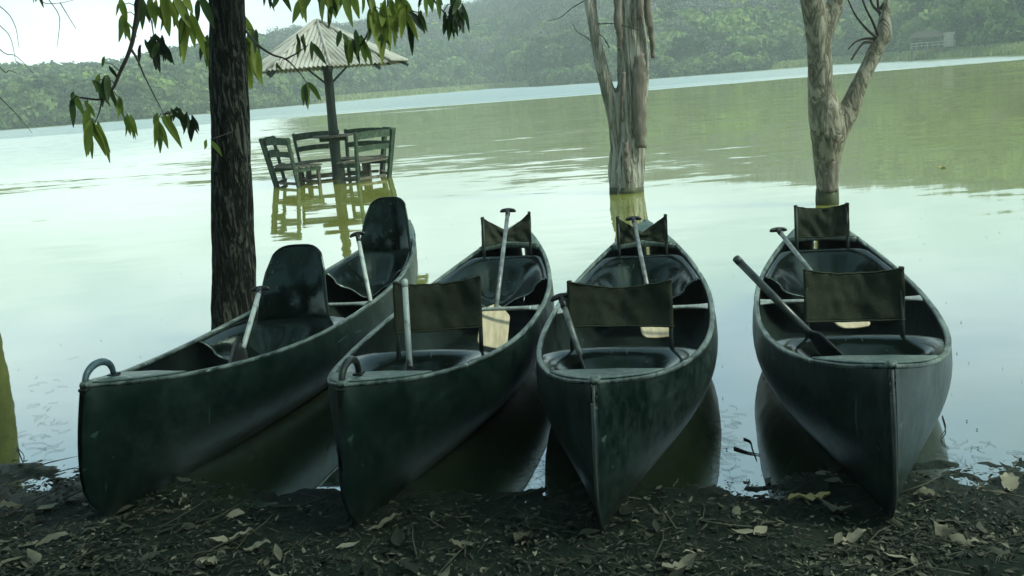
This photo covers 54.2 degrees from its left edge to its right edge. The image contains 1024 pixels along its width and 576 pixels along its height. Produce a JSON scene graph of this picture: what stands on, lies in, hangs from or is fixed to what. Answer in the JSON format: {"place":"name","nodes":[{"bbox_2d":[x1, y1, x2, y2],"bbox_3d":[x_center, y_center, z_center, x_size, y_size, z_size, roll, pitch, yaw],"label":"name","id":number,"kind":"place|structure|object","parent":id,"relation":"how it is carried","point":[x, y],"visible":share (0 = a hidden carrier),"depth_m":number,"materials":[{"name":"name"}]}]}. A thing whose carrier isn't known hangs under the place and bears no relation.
{"place":"outdoors","nodes":[
{"label":"outdoors","id":0,"kind":"place"},
{"bbox_2d":[0,0,475,65],"label":"sky","id":1,"kind":"structure","parent":0,"point":[95,35],"materials":[{"name":"white"}]},
{"bbox_2d":[0,54,1023,530],"bbox_3d":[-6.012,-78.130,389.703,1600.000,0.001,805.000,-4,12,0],"label":"water","id":2,"kind":"structure","parent":0,"point":[102,256],"depth_m":11.63,"materials":[{"name":"green liquid"}]},
{"bbox_2d":[0,0,75,132],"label":"lakeside tree","id":3,"kind":"object","parent":2,"relation":"on","point":[18,44],"visible":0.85,"depth_m":5.78,"materials":[{"name":"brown plant"}]},
{"bbox_2d":[3,357,73,460],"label":"floating twigs","id":4,"kind":"object","parent":2,"relation":"on","point":[41,422],"visible":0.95,"depth_m":5.18,"materials":[{"name":"wood"}]},
{"bbox_2d":[78,197,417,515],"bbox_3d":[-1.228,0.102,5.970,0.765,0.874,4.503,-2,12,12],"label":"canoe","id":5,"kind":"object","parent":2,"relation":"on","point":[159,422],"visible":0.94,"depth_m":4.86,"materials":[{"name":"plastic"}]},
{"bbox_2d":[228,286,269,362],"bbox_3d":[-1.356,0.220,5.136,0.108,0.165,0.980,-6,28,-3],"label":"paddle","id":6,"kind":"object","parent":5,"relation":"in","point":[238,351],"visible":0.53,"depth_m":5.05,"materials":[{"name":"silver metal"}]},
{"bbox_2d":[350,231,371,300],"bbox_3d":[-0.906,0.021,6.321,0.108,0.166,1.010,-13,54,-6],"label":"paddle","id":7,"kind":"object","parent":5,"relation":"on","point":[357,234],"visible":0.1,"depth_m":6.46,"materials":[{"name":"silver metal"}]},
{"bbox_2d":[258,136,310,185],"bbox_3d":[-4.331,-2.254,19.380,0.751,1.392,0.957,-4,12,2],"label":"wooden chair","id":8,"kind":"object","parent":2,"relation":"in","point":[284,178],"visible":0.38,"depth_m":19.26,"materials":[{"name":"green paint"}]},
{"bbox_2d":[260,138,321,187],"bbox_3d":[-4.064,-2.145,18.750,0.747,1.392,0.957,-15,15,-41],"label":"wooden chair","id":9,"kind":"object","parent":2,"relation":"in","point":[289,153],"visible":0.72,"depth_m":18.58,"materials":[{"name":"green paint"}]},
{"bbox_2d":[292,130,345,178],"bbox_3d":[-3.785,-2.428,20.021,0.957,1.392,0.744,-9,12,-22],"label":"wooden chair","id":10,"kind":"object","parent":2,"relation":"in","point":[302,136],"visible":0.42,"depth_m":20.07,"materials":[{"name":"green paint"}]},
{"bbox_2d":[262,19,408,180],"bbox_3d":[-3.437,-3.290,19.148,2.888,3.645,2.890,-2,12,11],"label":"umbrella","id":11,"kind":"object","parent":2,"relation":"in","point":[320,34],"visible":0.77,"depth_m":18.48,"materials":[{"name":"metal"}]},
{"bbox_2d":[313,133,352,141],"bbox_3d":[-3.428,-2.884,19.232,0.778,0.115,0.778,-4,12,0],"label":"round table","id":12,"kind":"object","parent":11,"relation":"attached to","point":[328,138],"visible":0.9,"depth_m":19.09,"materials":[{"name":"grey wood"}]},
{"bbox_2d":[341,127,383,175],"bbox_3d":[-3.059,-2.481,20.009,0.957,1.392,0.749,1,13,23],"label":"wooden chair","id":13,"kind":"object","parent":2,"relation":"in","point":[351,144],"visible":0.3,"depth_m":20.15,"materials":[{"name":"green paint"}]},
{"bbox_2d":[336,128,393,182],"bbox_3d":[-2.747,-2.252,18.780,0.752,1.392,0.957,6,15,41],"label":"wooden chair","id":14,"kind":"object","parent":2,"relation":"in","point":[355,163],"visible":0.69,"depth_m":18.62,"materials":[{"name":"green paint"}]},
{"bbox_2d":[354,127,395,175],"bbox_3d":[-2.660,-2.422,19.571,0.747,1.392,0.957,-8,12,-16],"label":"wooden chair","id":15,"kind":"object","parent":2,"relation":"in","point":[383,171],"visible":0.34,"depth_m":19.45,"materials":[{"name":"green paint"}]},
{"bbox_2d":[327,211,553,525],"bbox_3d":[-0.265,0.170,5.543,0.889,0.768,4.103,-2,12,11],"label":"canoe","id":16,"kind":"object","parent":2,"relation":"on","point":[397,429],"visible":0.94,"depth_m":4.58,"materials":[{"name":"plastic"}]},
{"bbox_2d":[402,279,414,370],"bbox_3d":[-0.460,0.282,4.514,0.051,0.693,0.165,-5,-20,0],"label":"paddle","id":17,"kind":"object","parent":16,"relation":"attached to","point":[408,366],"visible":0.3,"depth_m":4.54,"materials":[{"name":"silver metal"}]},
{"bbox_2d":[477,208,515,348],"bbox_3d":[-0.068,-0.103,6.045,0.164,0.055,1.489,-1,35,5],"label":"paddle","id":18,"kind":"object","parent":16,"relation":"in","point":[495,329],"visible":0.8,"depth_m":5.65,"materials":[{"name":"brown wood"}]},
{"bbox_2d":[16,189,1021,475],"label":"floating specks","id":19,"kind":"object","parent":2,"relation":"on","point":[722,365],"visible":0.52,"depth_m":4.83,"materials":[{"name":"brown plant"}]},
{"bbox_2d":[502,443,570,493],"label":"floating twigs","id":20,"kind":"object","parent":2,"relation":"on","point":[535,467],"visible":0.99,"depth_m":4.22,"materials":[{"name":"wood"}]},
{"bbox_2d":[548,0,655,193],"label":"dead tree","id":21,"kind":"object","parent":2,"relation":"in","point":[625,101],"visible":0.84,"depth_m":13.35,"materials":[{"name":"grey wood"}]},
{"bbox_2d":[536,214,717,530],"bbox_3d":[0.629,0.174,5.272,0.889,0.736,3.963,-2,12,11],"label":"canoe","id":22,"kind":"object","parent":2,"relation":"on","point":[619,436],"visible":0.98,"depth_m":4.46,"materials":[{"name":"plastic"}]},
{"bbox_2d":[550,293,596,401],"bbox_3d":[0.293,0.265,4.483,0.108,0.165,0.630,-12,52,-6],"label":"paddle","id":23,"kind":"object","parent":22,"relation":"in","point":[560,297],"visible":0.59,"depth_m":4.55,"materials":[{"name":"silver metal"}]},
{"bbox_2d":[625,216,668,338],"bbox_3d":[0.791,-0.097,5.980,0.167,0.034,1.409,-3,31,2],"label":"paddle","id":24,"kind":"object","parent":22,"relation":"on","point":[654,332],"visible":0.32,"depth_m":5.88,"materials":[{"name":"grey wood"}]},
{"bbox_2d":[702,405,751,487],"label":"floating twigs","id":25,"kind":"object","parent":2,"relation":"on","point":[725,448],"visible":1,"depth_m":4.27,"materials":[{"name":"wood"}]},
{"bbox_2d":[734,447,759,454],"bbox_3d":[0.989,0.689,4.218,0.017,0.012,0.128,-14,15,-40],"label":"stick","id":26,"kind":"object","parent":2,"relation":"on","point":[738,449],"visible":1,"depth_m":4.22,"materials":[{"name":"brown wood"}]},
{"bbox_2d":[743,438,756,459],"bbox_3d":[1.021,0.682,4.244,0.024,0.009,0.256,-4,12,2],"label":"stick","id":27,"kind":"object","parent":2,"relation":"on","point":[751,445],"visible":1,"depth_m":4.29,"materials":[{"name":"brown wood"}]},
{"bbox_2d":[800,0,891,204],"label":"dead tree","id":28,"kind":"object","parent":2,"relation":"in","point":[832,119],"visible":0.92,"depth_m":10.86,"materials":[{"name":"grey wood"}]},
{"bbox_2d":[752,202,952,518],"bbox_3d":[1.682,0.117,5.107,0.889,0.755,3.824,-2,12,13],"label":"canoe","id":29,"kind":"object","parent":2,"relation":"on","point":[865,410],"visible":0.96,"depth_m":4.35,"materials":[{"name":"plastic"}]},
{"bbox_2d":[733,255,843,355],"bbox_3d":[1.248,0.120,4.439,0.051,0.165,0.833,-23,50,-16],"label":"paddle","id":30,"kind":"object","parent":29,"relation":"on","point":[823,344],"visible":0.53,"depth_m":4.42,"materials":[{"name":"silver metal"}]},
{"bbox_2d":[770,227,869,328],"bbox_3d":[1.636,-0.081,5.452,0.167,0.033,1.329,-5,25,-1],"label":"paddle","id":31,"kind":"object","parent":29,"relation":"in","point":[804,263],"visible":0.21,"depth_m":5.57,"materials":[{"name":"grey wood"}]},
{"bbox_2d":[940,415,948,447],"bbox_3d":[1.843,0.610,4.274,0.029,0.011,0.394,0,12,21],"label":"stick","id":32,"kind":"object","parent":2,"relation":"on","point":[944,430],"visible":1,"depth_m":4.27,"materials":[{"name":"wood"}]},
{"bbox_2d":[933,440,1021,474],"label":"floating twigs","id":33,"kind":"object","parent":2,"relation":"on","point":[972,455],"visible":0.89,"depth_m":4.00,"materials":[{"name":"wood"}]},
{"bbox_2d":[0,456,1023,575],"bbox_3d":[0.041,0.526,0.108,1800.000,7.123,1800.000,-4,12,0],"label":"ground","id":34,"kind":"structure","parent":0,"point":[564,549],"depth_m":3.60,"materials":[{"name":"brown soil"}]},
{"bbox_2d":[0,500,24,509],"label":"fallen leaf","id":35,"kind":"object","parent":34,"relation":"on","point":[4,503],"visible":0.99,"depth_m":4.11,"materials":[{"name":"brown plant"}]},
{"bbox_2d":[35,531,74,547],"bbox_3d":[-1.712,0.941,3.747,0.140,0.031,0.059,-12,14,-34],"label":"fallen leaf","id":36,"kind":"object","parent":34,"relation":"on","point":[49,538],"visible":0.98,"depth_m":3.75,"materials":[{"name":"beige plant"}]},
{"bbox_2d":[178,492,188,505],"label":"fallen leaf","id":37,"kind":"object","parent":34,"relation":"on","point":[181,499],"visible":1,"depth_m":4.07,"materials":[{"name":"brown plant"}]},
{"bbox_2d":[200,555,216,564],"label":"fallen leaf","id":38,"kind":"object","parent":34,"relation":"on","point":[211,560],"visible":1,"depth_m":3.48,"materials":[{"name":"beige plant"}]},
{"bbox_2d":[208,527,252,543],"bbox_3d":[-1.028,0.907,3.660,0.160,0.046,0.051,-4,12,0],"label":"fallen leaf","id":39,"kind":"object","parent":34,"relation":"on","point":[221,539],"visible":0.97,"depth_m":3.66,"materials":[{"name":"beige plant"}]},
{"bbox_2d":[33,0,469,329],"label":"mango tree","id":40,"kind":"object","parent":34,"relation":"on","point":[229,51],"visible":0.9,"depth_m":6.40,"materials":[{"name":"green plant"}]},
{"bbox_2d":[243,539,270,551],"bbox_3d":[-0.909,0.918,3.561,0.100,0.036,0.054,-4,12,0],"label":"fallen leaf","id":41,"kind":"object","parent":34,"relation":"on","point":[257,544],"visible":1,"depth_m":3.57,"materials":[{"name":"beige plant"}]},
{"bbox_2d":[267,494,334,507],"bbox_3d":[-0.838,0.856,3.989,0.268,0.019,0.077,-7,12,-15],"label":"stick","id":42,"kind":"object","parent":34,"relation":"on","point":[269,506],"visible":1,"depth_m":3.97,"materials":[{"name":"wood"}]},
{"bbox_2d":[366,512,402,530],"bbox_3d":[-0.481,0.877,3.740,0.160,0.043,0.034,-10,13,-26],"label":"fallen leaf","id":43,"kind":"object","parent":34,"relation":"on","point":[385,520],"visible":0.98,"depth_m":3.75,"materials":[{"name":"beige plant"}]},
{"bbox_2d":[449,539,477,547],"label":"fallen leaf","id":44,"kind":"object","parent":34,"relation":"on","point":[458,543],"visible":0.92,"depth_m":3.48,"materials":[{"name":"beige plant"}]},
{"bbox_2d":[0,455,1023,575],"bbox_3d":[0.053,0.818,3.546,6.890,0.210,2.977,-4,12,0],"label":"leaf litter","id":45,"kind":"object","parent":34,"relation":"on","point":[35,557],"visible":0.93,"depth_m":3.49,"materials":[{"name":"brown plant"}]},
{"bbox_2d":[513,530,533,541],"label":"fallen leaf","id":46,"kind":"object","parent":34,"relation":"on","point":[519,536],"visible":1,"depth_m":3.49,"materials":[{"name":"brown plant"}]},
{"bbox_2d":[662,553,696,570],"bbox_3d":[0.532,0.873,3.174,0.117,0.050,0.075,-4,12,0],"label":"fallen leaf","id":47,"kind":"object","parent":34,"relation":"on","point":[687,560],"visible":0.92,"depth_m":3.19,"materials":[{"name":"beige plant"}]},
{"bbox_2d":[788,491,830,501],"bbox_3d":[1.100,0.768,3.697,0.170,0.040,0.051,-7,12,-11],"label":"fallen leaf","id":48,"kind":"object","parent":34,"relation":"on","point":[808,497],"visible":0.97,"depth_m":3.71,"materials":[{"name":"yellow plant"}]},
{"bbox_2d":[821,498,851,511],"bbox_3d":[1.141,0.767,3.521,0.044,0.035,0.109,-25,24,-60],"label":"fallen leaf","id":49,"kind":"object","parent":34,"relation":"on","point":[831,507],"visible":1,"depth_m":3.54,"materials":[{"name":"grey plant"}]},
{"bbox_2d":[839,528,866,543],"bbox_3d":[1.132,0.829,3.324,0.099,0.046,0.057,-4,12,0],"label":"fallen leaf","id":50,"kind":"object","parent":34,"relation":"on","point":[854,536],"visible":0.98,"depth_m":3.33,"materials":[{"name":"beige plant"}]},
{"bbox_2d":[913,488,942,497],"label":"fallen leaf","id":51,"kind":"object","parent":34,"relation":"on","point":[924,491],"visible":1,"depth_m":3.62,"materials":[{"name":"brown plant"}]},
{"bbox_2d":[934,521,953,538],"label":"fallen leaf","id":52,"kind":"object","parent":34,"relation":"on","point":[940,529],"visible":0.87,"depth_m":3.31,"materials":[{"name":"beige plant"}]},
{"bbox_2d":[1000,472,1018,490],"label":"fallen leaf","id":53,"kind":"object","parent":34,"relation":"on","point":[1009,481],"visible":1,"depth_m":3.68,"materials":[{"name":"beige plant"}]},
{"bbox_2d":[11,9,1020,128],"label":"hill","id":54,"kind":"structure","parent":0,"point":[678,55],"depth_m":246.44,"materials":[{"name":"green plant"}]},
{"bbox_2d":[0,0,1023,129],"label":"forest","id":55,"kind":"object","parent":54,"relation":"on","point":[40,96],"visible":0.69,"depth_m":241.91,"materials":[{"name":"green plant"}]},
{"bbox_2d":[265,0,868,59],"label":"bare forest","id":56,"kind":"object","parent":54,"relation":"on","point":[491,9],"visible":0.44,"depth_m":343.89,"materials":[{"name":"green plant"}]},
{"bbox_2d":[271,41,1023,106],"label":"bank grass","id":57,"kind":"structure","parent":54,"relation":"on","point":[1007,48],"depth_m":227.12,"materials":[{"name":"green plant"}]},
{"bbox_2d":[847,11,867,41],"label":"lakeside tree","id":58,"kind":"object","parent":54,"relation":"on","point":[853,21],"visible":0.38,"depth_m":231.52,"materials":[{"name":"green plant"}]},
{"bbox_2d":[868,8,894,19],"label":"lakeside tree","id":59,"kind":"object","parent":54,"relation":"on","point":[872,11],"visible":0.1,"depth_m":217.13,"materials":[{"name":"green plant"}]},
{"bbox_2d":[891,13,912,49],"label":"lakeside tree","id":60,"kind":"object","parent":54,"relation":"on","point":[896,21],"visible":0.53,"depth_m":201.03,"materials":[{"name":"green plant"}]},
{"bbox_2d":[902,0,935,16],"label":"lakeside tree","id":61,"kind":"object","parent":54,"relation":"on","point":[922,2],"visible":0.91,"depth_m":198.91,"materials":[{"name":"green plant"}]},
{"bbox_2d":[909,30,956,60],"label":"lake pavilion","id":62,"kind":"structure","parent":54,"relation":"on","point":[949,40],"depth_m":175.72,"materials":[{"name":"grey wood"}]}
]}

